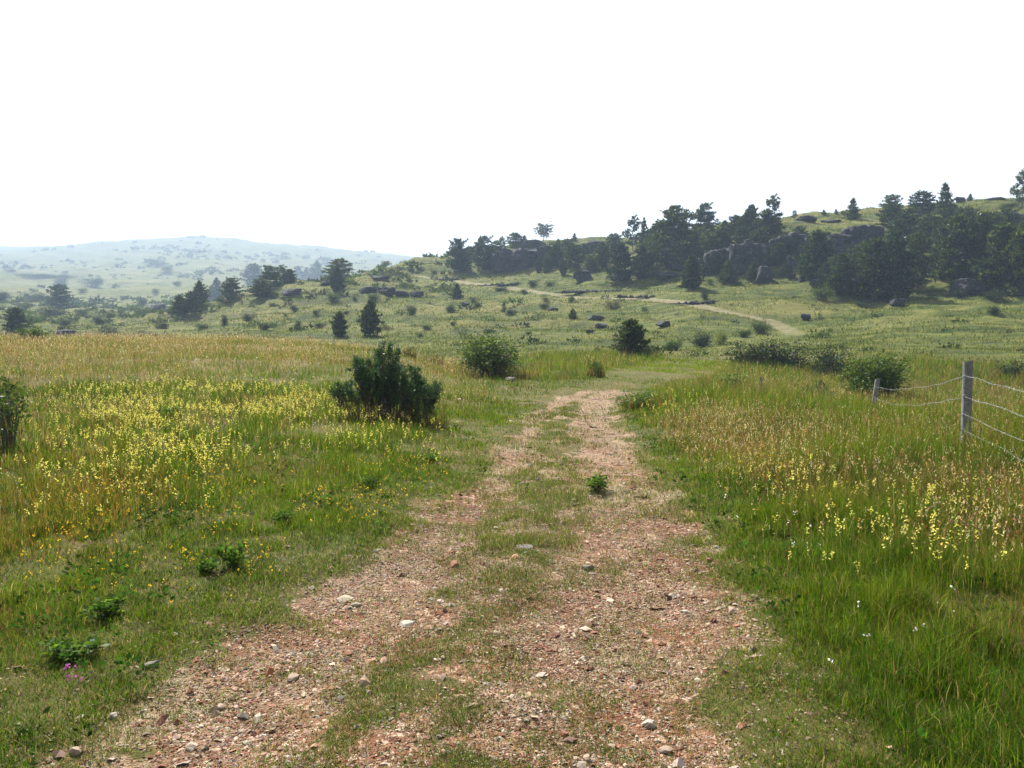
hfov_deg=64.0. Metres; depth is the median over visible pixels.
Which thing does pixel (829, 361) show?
leafy bush
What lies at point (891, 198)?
pine tree
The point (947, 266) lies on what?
pine tree
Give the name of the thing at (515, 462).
path
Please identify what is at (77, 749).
stone
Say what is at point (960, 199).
boulder
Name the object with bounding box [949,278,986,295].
boulder
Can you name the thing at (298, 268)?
pine tree
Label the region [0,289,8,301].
shrub
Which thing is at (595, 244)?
cliff
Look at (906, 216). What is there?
pine tree
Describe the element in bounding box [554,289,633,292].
rock ledge
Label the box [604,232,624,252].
pine tree
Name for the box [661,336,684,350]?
leafy bush
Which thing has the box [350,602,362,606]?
stone
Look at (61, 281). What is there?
shrub
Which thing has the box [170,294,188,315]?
pine tree
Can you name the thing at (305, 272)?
pine tree
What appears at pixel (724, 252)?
rock
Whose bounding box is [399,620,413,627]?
stone
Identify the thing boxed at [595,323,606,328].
boulder
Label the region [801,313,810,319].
boulder
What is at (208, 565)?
weed plant
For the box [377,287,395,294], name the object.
boulder
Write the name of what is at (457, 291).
pine tree
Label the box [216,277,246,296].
pine tree
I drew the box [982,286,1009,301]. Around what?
shrub
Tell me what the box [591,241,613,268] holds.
pine tree
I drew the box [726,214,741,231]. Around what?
pine tree
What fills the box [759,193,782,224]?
pine tree
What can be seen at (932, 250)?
pine tree
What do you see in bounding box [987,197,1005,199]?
boulder
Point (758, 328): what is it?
leafy bush
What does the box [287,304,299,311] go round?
shrub
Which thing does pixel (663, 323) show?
boulder
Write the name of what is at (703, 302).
rock ledge
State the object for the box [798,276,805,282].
boulder
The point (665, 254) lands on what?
cliff
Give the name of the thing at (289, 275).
pine tree
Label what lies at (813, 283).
boulder
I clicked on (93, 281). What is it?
shrub
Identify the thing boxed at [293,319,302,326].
shrub
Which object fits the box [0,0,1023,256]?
sky
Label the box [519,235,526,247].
pine tree
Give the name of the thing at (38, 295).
shrub
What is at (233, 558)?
weed plant
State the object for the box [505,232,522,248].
pine tree
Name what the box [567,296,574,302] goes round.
shrub
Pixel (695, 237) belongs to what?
pine tree
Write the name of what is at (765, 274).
boulder
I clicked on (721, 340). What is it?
leafy bush
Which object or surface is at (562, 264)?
pine tree
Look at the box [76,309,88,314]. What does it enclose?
shrub
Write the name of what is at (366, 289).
boulder
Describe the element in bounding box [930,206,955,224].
pine tree
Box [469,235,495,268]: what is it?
pine tree
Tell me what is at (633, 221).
pine tree
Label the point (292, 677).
stone
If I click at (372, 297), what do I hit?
shrub
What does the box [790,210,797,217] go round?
pine tree
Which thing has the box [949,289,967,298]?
shrub
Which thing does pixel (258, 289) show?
pine tree
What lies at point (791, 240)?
cliff
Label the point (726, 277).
pine tree
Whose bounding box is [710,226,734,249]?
pine tree
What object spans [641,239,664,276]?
pine tree
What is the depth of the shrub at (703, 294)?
114.24 m
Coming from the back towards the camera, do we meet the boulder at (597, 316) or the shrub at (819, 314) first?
the boulder at (597, 316)
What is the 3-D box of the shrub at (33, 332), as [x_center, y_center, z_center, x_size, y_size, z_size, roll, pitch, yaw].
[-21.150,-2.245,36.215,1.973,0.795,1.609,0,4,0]
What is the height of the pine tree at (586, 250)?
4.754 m
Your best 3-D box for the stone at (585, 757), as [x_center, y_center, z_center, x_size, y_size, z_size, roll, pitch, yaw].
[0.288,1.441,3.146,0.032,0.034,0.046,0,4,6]
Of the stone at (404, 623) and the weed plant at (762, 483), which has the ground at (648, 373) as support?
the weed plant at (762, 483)
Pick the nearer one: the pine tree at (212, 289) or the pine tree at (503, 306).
the pine tree at (503, 306)
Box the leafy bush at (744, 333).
[735,327,752,336]
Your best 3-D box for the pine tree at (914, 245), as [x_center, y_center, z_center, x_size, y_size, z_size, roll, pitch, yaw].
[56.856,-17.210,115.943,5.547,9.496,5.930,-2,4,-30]
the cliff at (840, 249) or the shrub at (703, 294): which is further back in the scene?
the cliff at (840, 249)
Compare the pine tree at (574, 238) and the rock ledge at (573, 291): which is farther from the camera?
the pine tree at (574, 238)
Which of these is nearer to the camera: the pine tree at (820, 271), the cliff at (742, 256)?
the pine tree at (820, 271)
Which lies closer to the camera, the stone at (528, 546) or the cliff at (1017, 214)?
the stone at (528, 546)
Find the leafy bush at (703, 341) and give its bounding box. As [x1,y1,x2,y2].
[689,330,715,347]
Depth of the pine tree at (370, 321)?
87.13 m
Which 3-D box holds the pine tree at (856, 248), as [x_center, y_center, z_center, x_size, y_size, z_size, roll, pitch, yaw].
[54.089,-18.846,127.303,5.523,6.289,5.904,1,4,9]
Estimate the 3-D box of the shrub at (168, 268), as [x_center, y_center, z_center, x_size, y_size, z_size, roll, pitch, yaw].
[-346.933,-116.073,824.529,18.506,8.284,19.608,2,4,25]
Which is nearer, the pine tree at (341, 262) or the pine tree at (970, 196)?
the pine tree at (970, 196)
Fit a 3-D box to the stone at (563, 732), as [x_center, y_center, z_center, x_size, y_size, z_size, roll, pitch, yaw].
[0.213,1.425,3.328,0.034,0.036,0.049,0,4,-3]
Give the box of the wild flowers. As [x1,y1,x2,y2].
[13,356,1015,680]
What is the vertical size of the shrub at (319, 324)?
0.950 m
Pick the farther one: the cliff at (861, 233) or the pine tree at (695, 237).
the pine tree at (695, 237)
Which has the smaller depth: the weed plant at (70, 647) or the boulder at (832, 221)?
the weed plant at (70, 647)
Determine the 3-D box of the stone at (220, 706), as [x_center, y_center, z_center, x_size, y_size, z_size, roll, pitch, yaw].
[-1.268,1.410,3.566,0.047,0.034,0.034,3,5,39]
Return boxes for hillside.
[0,196,1023,371]
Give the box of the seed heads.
[0,331,1023,590]
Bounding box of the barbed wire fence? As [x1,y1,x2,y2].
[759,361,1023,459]
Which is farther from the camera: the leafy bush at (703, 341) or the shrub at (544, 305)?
the shrub at (544, 305)
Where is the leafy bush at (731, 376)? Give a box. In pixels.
[714,367,754,388]
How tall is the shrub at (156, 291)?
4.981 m
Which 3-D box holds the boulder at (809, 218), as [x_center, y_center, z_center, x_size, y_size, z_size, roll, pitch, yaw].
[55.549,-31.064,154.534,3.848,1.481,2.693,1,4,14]
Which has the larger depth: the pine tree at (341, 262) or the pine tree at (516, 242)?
the pine tree at (516, 242)
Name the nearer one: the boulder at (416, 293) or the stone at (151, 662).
the stone at (151, 662)
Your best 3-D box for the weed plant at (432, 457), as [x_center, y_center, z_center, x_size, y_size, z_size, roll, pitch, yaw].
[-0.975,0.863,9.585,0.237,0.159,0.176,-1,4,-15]
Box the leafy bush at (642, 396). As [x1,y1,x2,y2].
[606,387,672,409]
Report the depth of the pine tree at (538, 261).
180.50 m
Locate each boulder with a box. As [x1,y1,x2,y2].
[54,330,77,335]
[150,304,165,309]
[282,288,301,295]
[359,286,377,293]
[370,276,388,279]
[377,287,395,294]
[395,290,408,296]
[410,291,423,296]
[482,254,492,268]
[572,270,591,282]
[588,315,604,319]
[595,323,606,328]
[655,321,669,326]
[656,272,680,279]
[756,266,774,283]
[785,255,797,272]
[786,273,795,278]
[796,215,816,222]
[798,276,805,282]
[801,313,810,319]
[809,279,817,287]
[821,219,840,222]
[890,298,904,307]
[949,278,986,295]
[956,197,965,202]
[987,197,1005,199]
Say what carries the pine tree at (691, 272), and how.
on the hillside
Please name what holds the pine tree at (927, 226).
on the hillside
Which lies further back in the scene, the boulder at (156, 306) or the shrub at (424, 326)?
the boulder at (156, 306)
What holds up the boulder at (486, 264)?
on the hillside
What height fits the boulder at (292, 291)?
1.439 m
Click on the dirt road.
(781, 326)
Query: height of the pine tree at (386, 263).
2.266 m
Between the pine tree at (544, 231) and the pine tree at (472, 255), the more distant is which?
the pine tree at (544, 231)
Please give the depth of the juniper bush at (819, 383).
24.82 m
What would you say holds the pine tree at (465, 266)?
on the hillside
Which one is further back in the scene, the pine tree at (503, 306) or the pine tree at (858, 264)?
the pine tree at (858, 264)
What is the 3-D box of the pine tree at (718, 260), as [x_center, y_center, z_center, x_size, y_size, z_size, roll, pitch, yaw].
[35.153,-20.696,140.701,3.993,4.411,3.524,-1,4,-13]
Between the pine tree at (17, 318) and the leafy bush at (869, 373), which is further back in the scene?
the pine tree at (17, 318)
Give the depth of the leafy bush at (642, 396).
16.39 m
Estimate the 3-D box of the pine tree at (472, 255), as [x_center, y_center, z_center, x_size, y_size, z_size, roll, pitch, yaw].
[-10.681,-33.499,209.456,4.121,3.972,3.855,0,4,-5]
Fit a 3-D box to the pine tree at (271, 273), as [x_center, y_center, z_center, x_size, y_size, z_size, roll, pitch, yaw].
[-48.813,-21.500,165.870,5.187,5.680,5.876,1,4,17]
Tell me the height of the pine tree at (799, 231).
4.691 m
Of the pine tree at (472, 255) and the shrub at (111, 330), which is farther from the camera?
the pine tree at (472, 255)
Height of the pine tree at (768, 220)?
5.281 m
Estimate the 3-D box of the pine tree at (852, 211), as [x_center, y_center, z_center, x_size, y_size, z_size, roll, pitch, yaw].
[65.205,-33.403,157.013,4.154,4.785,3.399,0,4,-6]
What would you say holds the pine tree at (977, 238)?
on the hillside
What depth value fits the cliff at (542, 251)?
185.68 m
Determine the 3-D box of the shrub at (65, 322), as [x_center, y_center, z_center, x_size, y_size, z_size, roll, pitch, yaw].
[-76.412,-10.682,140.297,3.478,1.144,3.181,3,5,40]
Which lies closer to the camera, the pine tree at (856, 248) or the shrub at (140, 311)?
the pine tree at (856, 248)
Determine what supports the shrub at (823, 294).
on the hillside
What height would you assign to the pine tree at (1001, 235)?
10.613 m
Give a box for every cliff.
[492,247,537,272]
[521,239,545,248]
[537,246,559,265]
[584,241,604,250]
[660,248,694,264]
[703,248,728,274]
[729,239,776,275]
[767,232,809,260]
[803,233,853,256]
[831,245,860,254]
[840,224,884,244]
[1013,213,1023,222]
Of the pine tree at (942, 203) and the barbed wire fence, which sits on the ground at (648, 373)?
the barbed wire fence
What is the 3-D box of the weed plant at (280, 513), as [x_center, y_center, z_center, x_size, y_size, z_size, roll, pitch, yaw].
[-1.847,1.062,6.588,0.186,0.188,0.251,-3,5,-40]
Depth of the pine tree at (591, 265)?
166.02 m
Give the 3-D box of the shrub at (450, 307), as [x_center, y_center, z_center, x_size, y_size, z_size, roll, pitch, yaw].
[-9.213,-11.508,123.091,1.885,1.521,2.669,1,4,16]
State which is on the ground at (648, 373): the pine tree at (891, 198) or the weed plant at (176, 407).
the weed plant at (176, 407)
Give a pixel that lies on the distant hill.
(103, 257)
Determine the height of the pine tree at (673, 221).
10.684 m
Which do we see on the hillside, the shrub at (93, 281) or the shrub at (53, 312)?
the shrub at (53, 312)
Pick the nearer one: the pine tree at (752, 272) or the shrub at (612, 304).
the shrub at (612, 304)
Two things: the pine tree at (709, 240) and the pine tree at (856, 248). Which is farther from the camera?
the pine tree at (709, 240)
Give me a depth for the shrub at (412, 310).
117.24 m
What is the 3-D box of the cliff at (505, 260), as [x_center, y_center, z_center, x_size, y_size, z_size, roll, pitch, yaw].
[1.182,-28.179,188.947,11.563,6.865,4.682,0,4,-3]
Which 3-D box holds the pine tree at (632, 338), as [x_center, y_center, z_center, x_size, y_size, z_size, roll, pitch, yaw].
[6.890,-2.590,47.732,2.659,2.511,2.594,-1,4,-8]
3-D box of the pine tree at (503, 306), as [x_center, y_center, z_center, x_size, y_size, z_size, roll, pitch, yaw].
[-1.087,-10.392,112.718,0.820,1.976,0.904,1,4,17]
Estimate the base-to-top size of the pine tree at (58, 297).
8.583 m
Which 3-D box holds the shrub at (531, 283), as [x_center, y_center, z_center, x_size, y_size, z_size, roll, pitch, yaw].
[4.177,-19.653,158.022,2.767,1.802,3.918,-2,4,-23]
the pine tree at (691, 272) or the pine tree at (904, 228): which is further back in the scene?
the pine tree at (904, 228)
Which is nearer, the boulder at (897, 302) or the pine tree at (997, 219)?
the boulder at (897, 302)
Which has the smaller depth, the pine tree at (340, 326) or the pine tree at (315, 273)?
the pine tree at (340, 326)
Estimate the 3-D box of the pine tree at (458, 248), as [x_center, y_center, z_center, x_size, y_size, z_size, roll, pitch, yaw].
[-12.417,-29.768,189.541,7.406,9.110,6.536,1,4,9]
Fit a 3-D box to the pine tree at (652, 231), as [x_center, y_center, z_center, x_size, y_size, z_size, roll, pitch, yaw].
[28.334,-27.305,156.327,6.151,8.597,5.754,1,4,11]
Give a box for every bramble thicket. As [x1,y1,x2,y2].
[720,335,785,366]
[757,341,818,368]
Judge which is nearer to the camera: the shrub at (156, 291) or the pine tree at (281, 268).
the pine tree at (281, 268)
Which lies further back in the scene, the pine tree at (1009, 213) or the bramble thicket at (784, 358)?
the pine tree at (1009, 213)
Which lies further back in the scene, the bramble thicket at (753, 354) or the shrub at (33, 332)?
the bramble thicket at (753, 354)
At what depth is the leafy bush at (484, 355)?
26.84 m
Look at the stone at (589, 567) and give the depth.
5.62 m
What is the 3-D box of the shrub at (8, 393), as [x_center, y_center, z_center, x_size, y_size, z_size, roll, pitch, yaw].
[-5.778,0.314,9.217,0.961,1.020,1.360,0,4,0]
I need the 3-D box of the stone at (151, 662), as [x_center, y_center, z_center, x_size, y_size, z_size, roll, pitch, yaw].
[-1.712,1.335,3.879,0.088,0.048,0.062,-3,5,-41]
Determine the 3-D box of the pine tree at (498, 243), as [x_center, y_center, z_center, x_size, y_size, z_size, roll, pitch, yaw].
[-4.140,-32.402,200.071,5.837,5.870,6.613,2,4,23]
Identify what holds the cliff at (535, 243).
on the hillside
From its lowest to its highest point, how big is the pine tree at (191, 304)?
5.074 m
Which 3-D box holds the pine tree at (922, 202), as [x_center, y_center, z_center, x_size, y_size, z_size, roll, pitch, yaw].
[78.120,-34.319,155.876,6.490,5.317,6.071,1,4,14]
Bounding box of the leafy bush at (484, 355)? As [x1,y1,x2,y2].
[450,328,534,377]
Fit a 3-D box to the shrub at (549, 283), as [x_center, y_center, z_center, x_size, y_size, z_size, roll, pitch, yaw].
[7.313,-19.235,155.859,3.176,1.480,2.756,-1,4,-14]
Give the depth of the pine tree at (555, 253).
178.44 m
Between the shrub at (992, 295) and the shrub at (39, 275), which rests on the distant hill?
the shrub at (39, 275)
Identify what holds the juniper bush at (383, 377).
on the ground at (648, 373)
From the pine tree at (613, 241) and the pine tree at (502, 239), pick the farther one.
the pine tree at (502, 239)
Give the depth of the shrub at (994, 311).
87.24 m
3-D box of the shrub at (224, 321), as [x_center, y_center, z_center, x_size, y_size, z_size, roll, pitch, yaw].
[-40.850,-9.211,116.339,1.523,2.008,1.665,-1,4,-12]
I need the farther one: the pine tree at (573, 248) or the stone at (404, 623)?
the pine tree at (573, 248)
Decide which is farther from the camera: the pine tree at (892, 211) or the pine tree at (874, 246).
the pine tree at (892, 211)
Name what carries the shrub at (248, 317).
on the hillside
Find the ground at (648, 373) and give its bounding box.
[0,339,1023,767]
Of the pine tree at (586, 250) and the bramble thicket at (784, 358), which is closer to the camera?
the bramble thicket at (784, 358)
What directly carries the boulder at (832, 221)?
on the hillside
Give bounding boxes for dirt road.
[419,277,794,331]
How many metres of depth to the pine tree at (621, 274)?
149.73 m
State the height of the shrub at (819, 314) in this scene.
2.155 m
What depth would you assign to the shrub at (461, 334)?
85.65 m
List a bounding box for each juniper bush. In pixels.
[328,339,444,422]
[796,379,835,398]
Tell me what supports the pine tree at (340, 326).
on the hillside
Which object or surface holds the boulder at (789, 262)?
on the hillside
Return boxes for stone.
[69,746,80,755]
[108,712,116,718]
[140,660,159,669]
[185,742,197,751]
[217,703,224,709]
[287,673,298,681]
[336,595,353,602]
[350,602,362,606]
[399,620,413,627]
[449,560,458,567]
[505,377,515,380]
[516,544,532,548]
[560,729,568,737]
[581,565,593,569]
[583,754,590,761]
[641,719,655,728]
[658,746,672,753]
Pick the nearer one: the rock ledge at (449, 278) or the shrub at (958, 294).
the shrub at (958, 294)
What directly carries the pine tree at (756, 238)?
on the hillside
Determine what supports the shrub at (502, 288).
on the hillside
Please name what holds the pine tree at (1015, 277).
on the hillside
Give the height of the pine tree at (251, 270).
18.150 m
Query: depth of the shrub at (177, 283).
561.64 m
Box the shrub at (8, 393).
[0,367,35,453]
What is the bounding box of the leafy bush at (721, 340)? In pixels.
[711,330,729,343]
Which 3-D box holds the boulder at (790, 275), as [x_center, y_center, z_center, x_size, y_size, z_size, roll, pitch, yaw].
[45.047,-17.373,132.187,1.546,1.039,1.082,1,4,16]
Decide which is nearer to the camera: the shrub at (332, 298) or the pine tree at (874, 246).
the pine tree at (874, 246)
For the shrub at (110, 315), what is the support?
on the hillside
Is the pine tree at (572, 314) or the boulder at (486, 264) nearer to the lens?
the pine tree at (572, 314)
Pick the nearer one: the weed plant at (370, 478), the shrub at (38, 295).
the weed plant at (370, 478)
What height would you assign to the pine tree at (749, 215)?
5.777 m
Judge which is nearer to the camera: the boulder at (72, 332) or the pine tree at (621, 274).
the boulder at (72, 332)
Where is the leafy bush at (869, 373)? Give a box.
[831,349,922,400]
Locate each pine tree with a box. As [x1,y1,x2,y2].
[1,307,33,331]
[44,283,75,306]
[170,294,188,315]
[178,290,204,313]
[192,281,210,304]
[207,277,222,299]
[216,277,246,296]
[239,263,263,285]
[245,277,277,297]
[257,265,283,286]
[275,264,287,280]
[278,269,298,283]
[293,265,302,275]
[301,267,309,275]
[305,261,325,279]
[321,257,353,277]
[325,266,347,291]
[329,310,349,336]
[356,299,384,336]
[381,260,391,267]
[443,236,473,271]
[449,283,464,298]
[450,253,472,271]
[464,245,477,258]
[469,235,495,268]
[489,240,504,250]
[499,236,506,248]
[501,302,506,313]
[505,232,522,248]
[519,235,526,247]
[533,221,553,241]
[534,257,542,272]
[540,256,552,272]
[544,243,566,267]
[558,258,568,275]
[559,238,576,253]
[563,243,587,268]
[568,308,579,318]
[570,233,577,241]
[577,243,596,257]
[580,255,599,270]
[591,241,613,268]
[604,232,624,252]
[606,242,636,281]
[610,318,653,355]
[622,214,640,250]
[629,243,654,278]
[635,217,648,246]
[641,227,658,249]
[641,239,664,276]
[645,219,668,253]
[648,204,693,248]
[675,207,702,242]
[676,254,705,289]
[685,231,708,257]
[694,202,716,234]
[696,230,721,258]
[705,252,724,273]
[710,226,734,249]
[714,220,732,231]
[717,258,741,283]
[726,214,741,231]
[728,224,753,243]
[737,204,759,230]
[741,261,757,279]
[743,227,772,243]
[749,209,786,234]
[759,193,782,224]
[766,241,788,265]
[789,226,810,234]
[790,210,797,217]
[791,229,834,280]
[813,262,832,288]
[821,253,859,295]
[840,198,861,219]
[844,243,862,266]
[852,236,901,297]
[853,248,869,287]
[866,230,924,298]
[874,201,902,224]
[878,194,903,210]
[884,218,913,251]
[891,206,921,233]
[904,229,937,288]
[907,190,940,213]
[911,211,941,241]
[927,224,952,269]
[928,212,985,278]
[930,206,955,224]
[933,182,957,212]
[942,205,980,235]
[951,210,1002,280]
[966,193,974,199]
[967,221,1021,291]
[976,210,1007,241]
[989,220,1023,296]
[992,207,1023,225]
[1009,168,1023,206]
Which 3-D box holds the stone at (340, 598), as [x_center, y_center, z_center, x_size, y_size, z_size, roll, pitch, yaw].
[-1.004,1.302,4.945,0.088,0.042,0.125,2,4,26]
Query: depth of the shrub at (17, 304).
256.10 m
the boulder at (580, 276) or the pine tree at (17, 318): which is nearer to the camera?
the pine tree at (17, 318)
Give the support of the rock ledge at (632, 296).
on the hillside
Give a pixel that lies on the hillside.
(787, 289)
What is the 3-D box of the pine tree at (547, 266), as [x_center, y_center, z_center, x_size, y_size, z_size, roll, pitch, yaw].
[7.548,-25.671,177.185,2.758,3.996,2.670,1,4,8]
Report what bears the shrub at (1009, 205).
on the hillside
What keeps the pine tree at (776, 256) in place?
on the hillside
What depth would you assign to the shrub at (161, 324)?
120.84 m
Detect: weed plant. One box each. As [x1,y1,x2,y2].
[38,635,109,665]
[78,591,127,622]
[155,400,187,422]
[192,554,219,574]
[212,538,249,569]
[271,506,294,523]
[358,472,381,487]
[420,451,438,462]
[583,471,609,492]
[753,478,772,494]
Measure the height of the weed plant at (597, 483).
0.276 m
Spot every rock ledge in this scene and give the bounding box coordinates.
[431,278,464,279]
[477,282,521,285]
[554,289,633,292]
[614,294,654,297]
[670,300,716,303]
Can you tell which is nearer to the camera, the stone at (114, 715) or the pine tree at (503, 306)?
the stone at (114, 715)
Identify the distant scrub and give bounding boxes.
[0,235,456,331]
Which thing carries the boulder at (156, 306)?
on the hillside
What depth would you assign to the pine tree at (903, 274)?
110.14 m
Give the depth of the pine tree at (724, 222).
156.73 m
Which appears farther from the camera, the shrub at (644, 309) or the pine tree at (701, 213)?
the pine tree at (701, 213)
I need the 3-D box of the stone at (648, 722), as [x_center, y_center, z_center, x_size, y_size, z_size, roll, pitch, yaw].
[0.569,1.419,3.405,0.063,0.048,0.045,0,4,3]
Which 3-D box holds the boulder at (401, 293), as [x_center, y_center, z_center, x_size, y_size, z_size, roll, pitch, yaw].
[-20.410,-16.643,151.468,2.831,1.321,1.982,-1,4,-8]
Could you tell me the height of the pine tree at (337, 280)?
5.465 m
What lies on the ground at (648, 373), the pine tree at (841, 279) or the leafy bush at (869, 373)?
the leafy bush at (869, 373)
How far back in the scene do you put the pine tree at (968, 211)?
133.04 m
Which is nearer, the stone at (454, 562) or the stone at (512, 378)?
the stone at (454, 562)
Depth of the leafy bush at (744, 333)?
78.40 m
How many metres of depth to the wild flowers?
8.99 m
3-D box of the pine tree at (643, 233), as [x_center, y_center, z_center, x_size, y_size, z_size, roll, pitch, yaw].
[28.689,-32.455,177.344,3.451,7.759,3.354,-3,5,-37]
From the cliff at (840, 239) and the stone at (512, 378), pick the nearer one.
the stone at (512, 378)
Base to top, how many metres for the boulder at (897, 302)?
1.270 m
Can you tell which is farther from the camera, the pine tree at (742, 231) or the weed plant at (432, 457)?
the pine tree at (742, 231)
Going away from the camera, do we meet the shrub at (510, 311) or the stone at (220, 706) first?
the stone at (220, 706)
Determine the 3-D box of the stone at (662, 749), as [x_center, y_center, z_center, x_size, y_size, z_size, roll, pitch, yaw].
[0.600,1.435,3.201,0.060,0.035,0.042,-1,4,-10]
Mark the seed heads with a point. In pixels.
(140, 339)
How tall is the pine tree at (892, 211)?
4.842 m
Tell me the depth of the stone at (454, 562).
5.76 m
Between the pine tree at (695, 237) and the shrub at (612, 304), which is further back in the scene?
the pine tree at (695, 237)
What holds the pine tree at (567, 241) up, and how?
on the hillside
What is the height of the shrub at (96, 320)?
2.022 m
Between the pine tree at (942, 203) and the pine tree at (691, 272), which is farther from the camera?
the pine tree at (942, 203)
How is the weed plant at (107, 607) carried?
on the ground at (648, 373)
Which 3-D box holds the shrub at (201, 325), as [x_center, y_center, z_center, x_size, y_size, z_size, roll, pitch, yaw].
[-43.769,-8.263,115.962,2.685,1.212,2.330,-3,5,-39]
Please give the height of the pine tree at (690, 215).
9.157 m
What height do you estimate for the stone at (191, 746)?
0.035 m
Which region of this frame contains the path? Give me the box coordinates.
[35,380,780,767]
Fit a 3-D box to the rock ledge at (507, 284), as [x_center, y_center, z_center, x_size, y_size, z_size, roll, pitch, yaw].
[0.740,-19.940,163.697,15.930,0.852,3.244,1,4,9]
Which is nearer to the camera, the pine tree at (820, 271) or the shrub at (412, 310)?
the shrub at (412, 310)
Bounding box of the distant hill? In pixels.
[0,235,413,303]
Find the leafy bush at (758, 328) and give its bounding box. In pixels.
[751,318,775,334]
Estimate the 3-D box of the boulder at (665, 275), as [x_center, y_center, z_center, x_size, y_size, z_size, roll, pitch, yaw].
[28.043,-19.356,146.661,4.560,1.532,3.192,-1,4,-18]
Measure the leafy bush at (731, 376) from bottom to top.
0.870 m
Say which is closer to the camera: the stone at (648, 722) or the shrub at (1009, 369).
the stone at (648, 722)
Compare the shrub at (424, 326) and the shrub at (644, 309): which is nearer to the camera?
the shrub at (424, 326)
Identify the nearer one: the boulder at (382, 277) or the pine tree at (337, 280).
the pine tree at (337, 280)
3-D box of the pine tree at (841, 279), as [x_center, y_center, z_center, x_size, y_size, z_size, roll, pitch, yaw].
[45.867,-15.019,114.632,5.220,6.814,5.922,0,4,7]
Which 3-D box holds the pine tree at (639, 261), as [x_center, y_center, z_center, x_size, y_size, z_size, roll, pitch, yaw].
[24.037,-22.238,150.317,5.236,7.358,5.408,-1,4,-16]
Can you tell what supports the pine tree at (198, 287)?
on the hillside
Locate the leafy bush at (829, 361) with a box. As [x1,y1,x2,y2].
[805,340,860,376]
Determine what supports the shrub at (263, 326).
on the hillside
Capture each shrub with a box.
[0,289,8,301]
[0,367,35,453]
[8,324,56,339]
[10,299,37,306]
[15,273,80,277]
[17,290,50,300]
[38,303,67,315]
[53,276,67,284]
[55,319,74,324]
[74,276,106,286]
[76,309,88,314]
[89,315,107,323]
[95,326,121,335]
[105,310,116,317]
[134,307,149,314]
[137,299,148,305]
[151,288,160,294]
[154,320,169,327]
[160,265,173,271]
[173,278,181,286]
[194,323,209,328]
[219,314,228,324]
[241,312,257,320]
[257,320,270,330]
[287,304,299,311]
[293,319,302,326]
[313,321,329,327]
[326,291,344,302]
[367,290,382,301]
[406,304,418,314]
[421,324,431,329]
[445,303,455,310]
[456,323,468,337]
[495,286,510,290]
[502,307,516,314]
[526,278,541,286]
[538,302,550,307]
[543,280,557,285]
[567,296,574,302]
[603,300,625,308]
[640,306,650,311]
[700,290,709,299]
[808,282,836,300]
[814,304,821,319]
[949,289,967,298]
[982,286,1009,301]
[986,305,1000,314]
[988,358,1023,378]
[999,202,1019,207]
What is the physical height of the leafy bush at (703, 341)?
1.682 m
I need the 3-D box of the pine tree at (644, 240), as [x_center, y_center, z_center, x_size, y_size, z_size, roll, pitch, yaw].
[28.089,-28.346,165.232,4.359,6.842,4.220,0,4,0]
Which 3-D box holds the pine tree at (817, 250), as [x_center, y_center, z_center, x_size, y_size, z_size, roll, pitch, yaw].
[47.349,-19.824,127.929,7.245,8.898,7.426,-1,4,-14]
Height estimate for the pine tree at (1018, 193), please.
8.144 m

